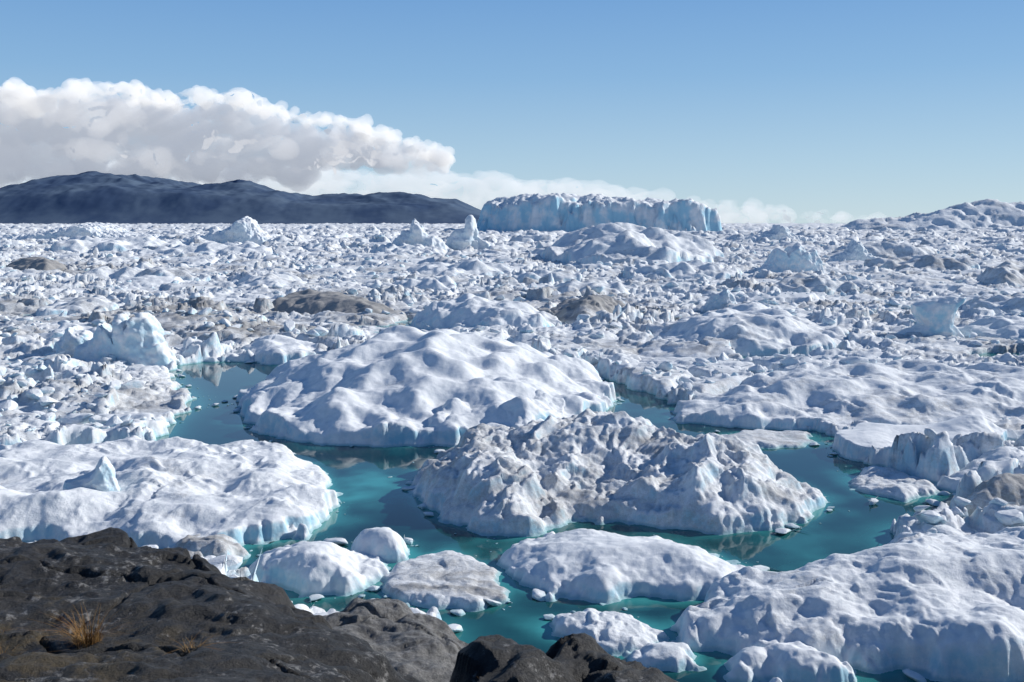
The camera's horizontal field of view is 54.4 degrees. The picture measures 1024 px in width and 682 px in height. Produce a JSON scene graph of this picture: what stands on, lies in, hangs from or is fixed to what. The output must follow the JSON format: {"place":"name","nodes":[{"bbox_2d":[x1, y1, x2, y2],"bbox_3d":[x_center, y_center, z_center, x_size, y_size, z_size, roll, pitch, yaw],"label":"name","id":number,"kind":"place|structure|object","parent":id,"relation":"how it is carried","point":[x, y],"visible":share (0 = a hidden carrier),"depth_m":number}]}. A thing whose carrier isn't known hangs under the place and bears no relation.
{"place":"outdoors","nodes":[
{"label":"outdoors","id":0,"kind":"place"},
{"bbox_2d":[0,171,480,223],"bbox_3d":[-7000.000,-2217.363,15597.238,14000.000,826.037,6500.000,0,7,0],"label":"mountain range","id":1,"kind":"structure","parent":0,"point":[90,196],"depth_m":13141.03},
{"bbox_2d":[0,222,1023,619],"bbox_3d":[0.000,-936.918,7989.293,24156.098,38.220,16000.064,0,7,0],"label":"ice field","id":2,"kind":"structure","parent":0,"point":[162,398],"depth_m":310.26},
{"bbox_2d":[0,0,1023,222],"label":"sky","id":3,"kind":"structure","parent":0,"point":[751,111]},
{"bbox_2d":[156,223,1018,681],"bbox_3d":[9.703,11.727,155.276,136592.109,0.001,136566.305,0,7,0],"label":"water","id":4,"kind":"structure","parent":0,"point":[374,495],"depth_m":100.59},
{"bbox_2d":[6,257,66,270],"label":"dirty iceberg","id":5,"kind":"object","parent":4,"relation":"on","point":[39,263],"visible":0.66,"depth_m":581.57},
{"bbox_2d":[37,322,96,339],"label":"iceberg","id":6,"kind":"object","parent":4,"relation":"on","point":[63,326],"visible":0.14,"depth_m":254.74},
{"bbox_2d":[53,325,92,357],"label":"ice pinnacle","id":7,"kind":"object","parent":4,"relation":"on","point":[71,339],"visible":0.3,"depth_m":210.18},
{"bbox_2d":[36,295,124,315],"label":"iceberg","id":8,"kind":"object","parent":4,"relation":"on","point":[81,305],"visible":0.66,"depth_m":320.92},
{"bbox_2d":[0,222,161,239],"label":"iceberg","id":9,"kind":"object","parent":4,"relation":"on","point":[102,230],"visible":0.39,"depth_m":1446.27},
{"bbox_2d":[48,234,188,252],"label":"iceberg","id":10,"kind":"object","parent":4,"relation":"on","point":[83,244],"visible":0.54,"depth_m":944.79},
{"bbox_2d":[73,312,176,365],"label":"ice pinnacle","id":11,"kind":"object","parent":4,"relation":"on","point":[138,338],"visible":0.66,"depth_m":203.01},
{"bbox_2d":[55,261,210,280],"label":"iceberg","id":12,"kind":"object","parent":4,"relation":"on","point":[138,270],"visible":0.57,"depth_m":493.60},
{"bbox_2d":[0,435,342,548],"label":"iceberg","id":13,"kind":"object","parent":4,"relation":"on","point":[173,491],"visible":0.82,"depth_m":102.28},
{"bbox_2d":[63,456,119,491],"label":"ice pinnacle","id":14,"kind":"object","parent":13,"relation":"on","point":[101,476],"visible":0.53,"depth_m":100.60},
{"bbox_2d":[137,241,272,255],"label":"iceberg","id":15,"kind":"object","parent":4,"relation":"on","point":[215,248],"visible":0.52,"depth_m":835.76},
{"bbox_2d":[170,534,250,559],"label":"iceberg","id":16,"kind":"object","parent":4,"relation":"on","point":[216,545],"visible":0.26,"depth_m":88.85},
{"bbox_2d":[182,216,285,244],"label":"ice pinnacle","id":17,"kind":"object","parent":4,"relation":"on","point":[244,229],"visible":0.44,"depth_m":1167.65},
{"bbox_2d":[236,271,306,285],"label":"iceberg","id":18,"kind":"object","parent":4,"relation":"on","point":[283,278],"visible":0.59,"depth_m":442.25},
{"bbox_2d":[242,334,317,364],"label":"iceberg","id":19,"kind":"object","parent":4,"relation":"on","point":[275,349],"visible":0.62,"depth_m":216.86},
{"bbox_2d":[248,541,390,597],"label":"iceberg","id":20,"kind":"object","parent":4,"relation":"on","point":[302,569],"visible":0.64,"depth_m":82.84},
{"bbox_2d":[272,289,392,314],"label":"dirty iceberg","id":21,"kind":"object","parent":4,"relation":"on","point":[310,301],"visible":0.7,"depth_m":319.43},
{"bbox_2d":[350,527,409,562],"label":"iceberg","id":22,"kind":"object","parent":4,"relation":"on","point":[387,544],"visible":0.34,"depth_m":89.41},
{"bbox_2d":[369,242,447,254],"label":"iceberg","id":23,"kind":"object","parent":4,"relation":"on","point":[415,249],"visible":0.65,"depth_m":842.74},
{"bbox_2d":[391,219,452,250],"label":"ice pinnacle","id":24,"kind":"object","parent":4,"relation":"on","point":[416,233],"visible":0.45,"depth_m":885.08},
{"bbox_2d":[393,275,456,290],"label":"iceberg","id":25,"kind":"object","parent":4,"relation":"on","point":[446,282],"visible":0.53,"depth_m":424.23},
{"bbox_2d":[236,325,621,447],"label":"iceberg","id":26,"kind":"object","parent":4,"relation":"on","point":[397,386],"visible":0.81,"depth_m":152.75},
{"bbox_2d":[380,550,509,611],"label":"iceberg","id":27,"kind":"object","parent":4,"relation":"on","point":[447,579],"visible":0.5,"depth_m":81.67},
{"bbox_2d":[402,258,513,275],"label":"iceberg","id":28,"kind":"object","parent":4,"relation":"on","point":[471,266],"visible":0.56,"depth_m":540.55},
{"bbox_2d":[445,215,490,250],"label":"ice pinnacle","id":29,"kind":"object","parent":4,"relation":"on","point":[462,238],"visible":0.6,"depth_m":946.46},
{"bbox_2d":[410,293,561,329],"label":"iceberg","id":30,"kind":"object","parent":4,"relation":"on","point":[468,310],"visible":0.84,"depth_m":276.07},
{"bbox_2d":[28,361,955,681],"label":"brash ice","id":31,"kind":"structure","parent":4,"relation":"on","point":[540,595],"depth_m":93.12},
{"bbox_2d":[428,389,564,445],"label":"iceberg","id":32,"kind":"object","parent":4,"relation":"on","point":[522,410],"visible":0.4,"depth_m":139.94},
{"bbox_2d":[511,269,581,282],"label":"iceberg","id":33,"kind":"object","parent":4,"relation":"on","point":[564,276],"visible":0.39,"depth_m":480.84},
{"bbox_2d":[541,278,630,295],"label":"iceberg","id":34,"kind":"object","parent":4,"relation":"on","point":[574,284],"visible":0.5,"depth_m":391.91},
{"bbox_2d":[551,294,625,323],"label":"dirty iceberg","id":35,"kind":"object","parent":4,"relation":"on","point":[567,311],"visible":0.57,"depth_m":295.61},
{"bbox_2d":[477,193,721,231],"bbox_3d":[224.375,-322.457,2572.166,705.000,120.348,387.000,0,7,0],"label":"tabular iceberg","id":36,"kind":"object","parent":4,"relation":"on","point":[565,212],"visible":0.72,"depth_m":2442.93},
{"bbox_2d":[549,608,669,656],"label":"iceberg","id":37,"kind":"object","parent":4,"relation":"on","point":[614,633],"visible":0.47,"depth_m":72.13},
{"bbox_2d":[408,408,827,536],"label":"iceberg","id":38,"kind":"object","parent":4,"relation":"on","point":[532,478],"visible":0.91,"depth_m":103.90},
{"bbox_2d":[496,528,745,603],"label":"iceberg","id":39,"kind":"object","parent":4,"relation":"on","point":[592,565],"visible":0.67,"depth_m":82.73},
{"bbox_2d":[531,222,723,264],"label":"iceberg","id":40,"kind":"object","parent":4,"relation":"on","point":[618,242],"visible":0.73,"depth_m":700.11},
{"bbox_2d":[622,641,706,672],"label":"iceberg","id":41,"kind":"object","parent":4,"relation":"on","point":[672,656],"visible":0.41,"depth_m":67.69},
{"bbox_2d":[622,260,741,279],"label":"iceberg","id":42,"kind":"object","parent":4,"relation":"on","point":[692,269],"visible":0.59,"depth_m":507.15},
{"bbox_2d":[699,288,736,311],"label":"ice pinnacle","id":43,"kind":"object","parent":4,"relation":"on","point":[722,299],"visible":0.61,"depth_m":331.18},
{"bbox_2d":[646,302,848,356],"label":"iceberg","id":44,"kind":"object","parent":4,"relation":"on","point":[750,329],"visible":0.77,"depth_m":235.60},
{"bbox_2d":[730,429,816,448],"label":"iceberg","id":45,"kind":"object","parent":4,"relation":"on","point":[767,439],"visible":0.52,"depth_m":137.07},
{"bbox_2d":[730,224,816,242],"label":"ice pinnacle","id":46,"kind":"object","parent":4,"relation":"on","point":[777,232],"visible":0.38,"depth_m":1274.86},
{"bbox_2d":[723,641,856,681],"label":"iceberg","id":47,"kind":"object","parent":4,"relation":"on","point":[797,661],"visible":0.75,"depth_m":65.69},
{"bbox_2d":[757,243,824,273],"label":"ice pinnacle","id":48,"kind":"object","parent":4,"relation":"on","point":[798,257],"visible":0.66,"depth_m":558.21},
{"bbox_2d":[773,272,860,294],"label":"iceberg","id":49,"kind":"object","parent":4,"relation":"on","point":[800,282],"visible":0.55,"depth_m":408.16},
{"bbox_2d":[668,359,1023,430],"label":"iceberg","id":50,"kind":"object","parent":4,"relation":"on","point":[906,392],"visible":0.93,"depth_m":154.12},
{"bbox_2d":[670,526,1023,681],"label":"iceberg","id":51,"kind":"object","parent":4,"relation":"on","point":[939,607],"visible":0.92,"depth_m":71.36},
{"bbox_2d":[826,239,877,261],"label":"ice pinnacle","id":52,"kind":"object","parent":4,"relation":"on","point":[855,250],"visible":0.54,"depth_m":691.09},
{"bbox_2d":[827,241,947,257],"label":"iceberg","id":53,"kind":"object","parent":4,"relation":"on","point":[889,248],"visible":0.41,"depth_m":761.67},
{"bbox_2d":[848,465,939,502],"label":"iceberg","id":54,"kind":"object","parent":4,"relation":"on","point":[890,482],"visible":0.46,"depth_m":112.08},
{"bbox_2d":[830,414,1007,461],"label":"iceberg","id":55,"kind":"object","parent":4,"relation":"on","point":[857,441],"visible":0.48,"depth_m":132.09},
{"bbox_2d":[863,254,979,270],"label":"iceberg","id":56,"kind":"object","parent":4,"relation":"on","point":[932,262],"visible":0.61,"depth_m":576.95},
{"bbox_2d":[836,199,1023,229],"bbox_3d":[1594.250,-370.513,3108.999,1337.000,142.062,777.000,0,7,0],"label":"iceberg","id":57,"kind":"object","parent":4,"relation":"on","point":[989,214],"visible":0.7,"depth_m":2925.72},
{"bbox_2d":[895,295,965,337],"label":"ice pinnacle","id":58,"kind":"object","parent":4,"relation":"on","point":[934,316],"visible":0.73,"depth_m":253.95},
{"bbox_2d":[932,446,1023,492],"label":"iceberg","id":59,"kind":"object","parent":4,"relation":"on","point":[947,483],"visible":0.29,"depth_m":114.56},
{"bbox_2d":[957,315,1023,339],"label":"iceberg","id":60,"kind":"object","parent":4,"relation":"on","point":[1006,327],"visible":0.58,"depth_m":259.19},
{"bbox_2d":[962,292,1023,312],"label":"iceberg","id":61,"kind":"object","parent":4,"relation":"on","point":[1006,303],"visible":0.57,"depth_m":324.75},
{"bbox_2d":[964,473,1023,515],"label":"iceberg","id":62,"kind":"object","parent":4,"relation":"on","point":[1008,487],"visible":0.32,"depth_m":98.42},
{"bbox_2d":[975,260,1023,286],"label":"iceberg","id":63,"kind":"object","parent":4,"relation":"on","point":[1010,272],"visible":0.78,"depth_m":449.42},
{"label":"hillside","id":64,"kind":"structure","parent":0,"visible":0},
{"bbox_2d":[0,527,677,681],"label":"rock outcrop","id":65,"kind":"object","parent":64,"relation":"on","point":[172,596],"visible":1,"depth_m":8.99},
{"bbox_2d":[30,604,143,648],"bbox_3d":[-3.657,2.429,8.412,0.950,0.388,1.052,-7,9,-44],"label":"grass tuft","id":66,"kind":"object","parent":65,"relation":"on","point":[87,639],"visible":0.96,"depth_m":8.43},
{"bbox_2d":[162,634,233,655],"bbox_3d":[-2.542,2.483,8.039,0.862,0.257,0.940,0,7,0],"label":"grass tuft","id":67,"kind":"object","parent":65,"relation":"on","point":[198,645],"visible":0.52,"depth_m":8.12}
]}

